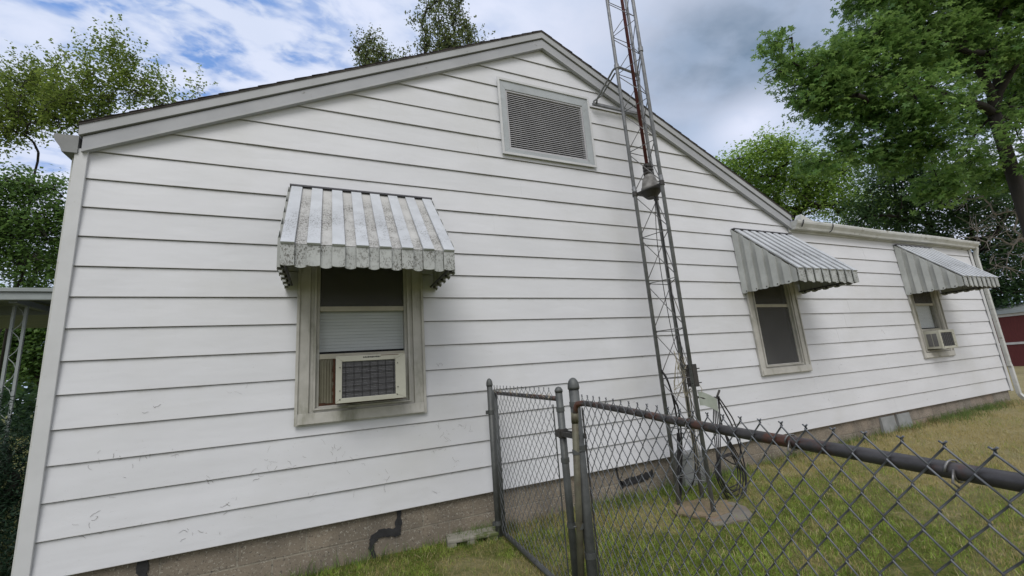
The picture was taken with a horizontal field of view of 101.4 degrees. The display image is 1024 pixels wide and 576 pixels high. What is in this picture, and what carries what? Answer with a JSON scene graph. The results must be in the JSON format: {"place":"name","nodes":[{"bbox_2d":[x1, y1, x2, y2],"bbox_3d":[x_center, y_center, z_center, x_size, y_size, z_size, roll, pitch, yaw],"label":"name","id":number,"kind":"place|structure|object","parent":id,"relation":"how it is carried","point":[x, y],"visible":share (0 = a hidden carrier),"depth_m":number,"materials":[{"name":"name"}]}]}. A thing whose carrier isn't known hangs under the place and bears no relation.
{"place":"outdoors","nodes":[
{"label":"outdoors","id":0,"kind":"place"},
{"bbox_2d":[0,366,1023,575],"bbox_3d":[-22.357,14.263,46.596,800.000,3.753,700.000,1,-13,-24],"label":"lawn ground","id":1,"kind":"structure","parent":0,"point":[911,562],"depth_m":3.02,"materials":[{"name":"green plant"}]},
{"bbox_2d":[0,384,35,575],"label":"evergreen shrub","id":2,"kind":"object","parent":1,"relation":"on","point":[10,475],"visible":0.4,"depth_m":3.10,"materials":[{"name":"green plant"}]},
{"bbox_2d":[0,280,46,390],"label":"hedge shrub","id":3,"kind":"object","parent":1,"relation":"on","point":[32,353],"visible":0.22,"depth_m":13.62,"materials":[{"name":"green plant"}]},
{"bbox_2d":[0,288,52,461],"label":"porch canopy","id":4,"kind":"object","parent":1,"relation":"on","point":[23,309],"visible":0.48,"depth_m":4.15,"materials":[{"name":"metal"}]},
{"bbox_2d":[0,161,68,333],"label":"maple tree","id":5,"kind":"object","parent":1,"relation":"on","point":[22,253],"visible":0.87,"depth_m":9.86,"materials":[{"name":"green plant"}]},
{"bbox_2d":[0,14,217,375],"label":"box elder tree","id":6,"kind":"object","parent":1,"relation":"on","point":[50,100],"visible":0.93,"depth_m":12.27,"materials":[{"name":"green leaf"},{"name":"bark"}]},
{"bbox_2d":[348,24,412,66],"bbox_3d":[-4.369,-2.272,13.434,1.958,13.264,3.212,5,-15,-38],"label":"poplar tree","id":7,"kind":"object","parent":1,"relation":"on","point":[365,55],"visible":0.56,"depth_m":13.88,"materials":[{"name":"green plant"}]},
{"bbox_2d":[404,0,494,54],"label":"poplar tree","id":8,"kind":"object","parent":1,"relation":"on","point":[465,24],"visible":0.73,"depth_m":13.42,"materials":[{"name":"green plant"}]},
{"bbox_2d":[446,526,498,548],"bbox_3d":[-0.302,1.942,3.230,0.400,0.098,0.150,-1,-12,-15],"label":"concrete block","id":9,"kind":"object","parent":1,"relation":"on","point":[453,539],"depth_m":3.19,"materials":[{"name":"grey concrete"}]},
{"bbox_2d":[486,378,501,538],"bbox_3d":[-0.145,1.439,3.327,0.072,1.414,0.054,1,-13,-24],"label":"fence post","id":10,"kind":"object","parent":1,"relation":"on","point":[496,523],"visible":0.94,"depth_m":3.33,"materials":[{"name":"metal"}]},
{"bbox_2d":[0,295,993,434],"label":"distant wood","id":11,"kind":"object","parent":1,"relation":"on","point":[32,396],"visible":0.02,"depth_m":22.96,"materials":[{"name":"green plant"}]},
{"bbox_2d":[11,30,1023,575],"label":"white house","id":12,"kind":"structure","parent":1,"relation":"on","point":[185,424],"depth_m":3.51,"materials":[{"name":"metal"}]},
{"bbox_2d":[294,244,426,426],"bbox_3d":[-1.209,0.166,3.402,0.947,1.722,0.185,1,-13,-24],"label":"window","id":13,"kind":"structure","parent":12,"relation":"in","point":[357,311],"depth_m":3.34,"materials":[{"name":"metal"}]},
{"bbox_2d":[318,353,405,405],"bbox_3d":[-1.117,0.691,3.176,0.634,0.344,0.268,1,-13,-24],"label":"air conditioner","id":14,"kind":"object","parent":12,"relation":"attached to","point":[367,378],"visible":1,"depth_m":3.11,"materials":[{"name":"white metal"}]},
{"bbox_2d":[277,184,454,289],"bbox_3d":[-1.076,-0.464,3.156,1.152,0.846,0.720,1,-13,-24],"label":"awning","id":15,"kind":"object","parent":12,"relation":"attached to","point":[387,227],"depth_m":2.97,"materials":[{"name":"white metal"}]},
{"bbox_2d":[745,238,812,375],"bbox_3d":[3.300,0.225,5.388,0.942,1.722,0.185,1,-13,-24],"label":"window","id":16,"kind":"structure","parent":12,"relation":"in","point":[778,333],"depth_m":5.30,"materials":[{"name":"metal"}]},
{"bbox_2d":[731,228,858,293],"bbox_3d":[3.465,-0.404,5.156,1.152,0.846,0.720,1,-13,-24],"label":"awning","id":17,"kind":"object","parent":12,"relation":"attached to","point":[814,269],"depth_m":5.02,"materials":[{"name":"white metal"}]},
{"bbox_2d":[892,252,955,358],"bbox_3d":[6.716,0.270,6.892,0.947,1.722,0.185,1,-13,-24],"label":"window","id":18,"kind":"structure","parent":12,"relation":"in","point":[927,312],"depth_m":6.88,"materials":[{"name":"metal"}]},
{"bbox_2d":[923,329,957,348],"bbox_3d":[6.810,0.820,6.661,0.634,0.292,0.268,1,-13,-24],"label":"air conditioner","id":19,"kind":"object","parent":12,"relation":"attached to","point":[940,339],"visible":0.99,"depth_m":6.52,"materials":[{"name":"white metal"}]},
{"bbox_2d":[893,244,999,294],"bbox_3d":[6.906,-0.359,6.671,1.152,0.846,0.720,1,-13,-24],"label":"awning","id":20,"kind":"object","parent":12,"relation":"attached to","point":[944,274],"depth_m":6.54,"materials":[{"name":"white metal"}]},
{"bbox_2d":[568,378,597,575],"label":"fence post","id":21,"kind":"object","parent":1,"relation":"on","point":[590,555],"visible":0.86,"depth_m":2.18,"materials":[{"name":"metal"}]},
{"bbox_2d":[493,385,586,575],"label":"chain link gate","id":22,"kind":"structure","parent":21,"relation":"attached to","point":[562,433],"depth_m":2.62,"materials":[{"name":"metal"}]},
{"bbox_2d":[592,0,719,511],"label":"lattice tower","id":23,"kind":"structure","parent":1,"relation":"on","point":[652,188],"depth_m":4.08,"materials":[{"name":"metal"}]},
{"bbox_2d":[661,369,682,501],"bbox_3d":[1.457,1.313,3.761,0.153,1.155,0.126,1,-13,-24],"label":"cable bundle","id":24,"kind":"object","parent":23,"relation":"attached to","point":[679,438],"visible":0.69,"depth_m":3.76,"materials":[{"name":"black rubber"}]},
{"bbox_2d":[655,197,695,492],"bbox_3d":[1.533,0.488,3.970,0.132,2.825,0.324,-5,-12,3],"label":"rotator cable","id":25,"kind":"object","parent":23,"relation":"attached to","point":[682,357],"visible":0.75,"depth_m":3.96,"materials":[{"name":"black rubber"}]},
{"bbox_2d":[674,351,702,470],"bbox_3d":[1.562,1.058,3.653,0.271,1.033,0.146,1,-13,-24],"label":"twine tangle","id":26,"kind":"object","parent":23,"relation":"attached to","point":[684,375],"visible":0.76,"depth_m":3.69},
{"bbox_2d":[698,392,718,411],"bbox_3d":[1.732,1.006,3.699,0.338,0.205,0.008,6,-15,-41],"label":"metal plate","id":27,"kind":"object","parent":23,"relation":"attached to","point":[710,401],"visible":1,"depth_m":3.70,"materials":[{"name":"grey metal"}]},
{"bbox_2d":[713,395,746,499],"bbox_3d":[1.967,1.462,3.777,0.428,0.976,0.117,1,-13,-26],"label":"cable coil","id":28,"kind":"object","parent":23,"relation":"hanging from","point":[718,477],"visible":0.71,"depth_m":3.77,"materials":[{"name":"black rubber"}]},
{"bbox_2d":[317,402,1023,575],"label":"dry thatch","id":29,"kind":"object","parent":1,"relation":"on","point":[781,515],"visible":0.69,"depth_m":3.02,"materials":[{"name":"plant"}]},
{"bbox_2d":[674,435,705,486],"bbox_3d":[1.792,1.752,4.237,0.320,0.489,0.157,1,-13,-24],"label":"utility box","id":30,"kind":"object","parent":1,"relation":"on","point":[687,468],"visible":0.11,"depth_m":4.14,"materials":[{"name":"metal"}]},
{"bbox_2d":[671,498,733,518],"bbox_3d":[1.591,1.845,3.513,0.511,0.014,0.474,-6,-12,8],"label":"dirt patch","id":31,"kind":"object","parent":1,"relation":"on","point":[689,509],"visible":0.78,"depth_m":3.48,"materials":[{"name":"brown soil"}]},
{"bbox_2d":[706,502,751,525],"bbox_3d":[1.734,1.841,3.346,0.346,0.088,0.578,-9,-12,20],"label":"concrete pad","id":32,"kind":"object","parent":1,"relation":"on","point":[739,513],"visible":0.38,"depth_m":3.26,"materials":[{"name":"grey concrete"}]},
{"bbox_2d":[570,395,1023,575],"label":"chain link fence","id":33,"kind":"object","parent":1,"relation":"on","point":[964,473],"visible":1,"depth_m":1.08,"materials":[{"name":"metal"}]},
{"bbox_2d":[715,121,902,228],"bbox_3d":[14.223,-1.642,19.330,9.966,11.624,4.650,-2,-12,-12],"label":"maple tree","id":34,"kind":"object","parent":1,"relation":"on","point":[811,194],"visible":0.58,"depth_m":19.24,"materials":[{"name":"green plant"}]},
{"bbox_2d":[750,0,1023,236],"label":"sweetgum tree","id":35,"kind":"object","parent":1,"relation":"on","point":[961,43],"visible":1,"depth_m":11.82,"materials":[{"name":"green plant"}]},
{"bbox_2d":[829,154,1023,310],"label":"maple tree","id":36,"kind":"object","parent":1,"relation":"on","point":[1013,291],"visible":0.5,"depth_m":16.65,"materials":[{"name":"green plant"}]},
{"bbox_2d":[928,171,1023,278],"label":"tree","id":37,"kind":"object","parent":1,"relation":"on","point":[1015,241],"visible":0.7,"depth_m":14.01,"materials":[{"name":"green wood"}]},
{"bbox_2d":[988,303,1023,365],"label":"red shed","id":38,"kind":"structure","parent":1,"relation":"on","point":[1011,320],"depth_m":15.35,"materials":[{"name":"paint"}]},
{"bbox_2d":[0,0,1023,400],"label":"sky","id":39,"kind":"structure","parent":0,"point":[702,79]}
]}

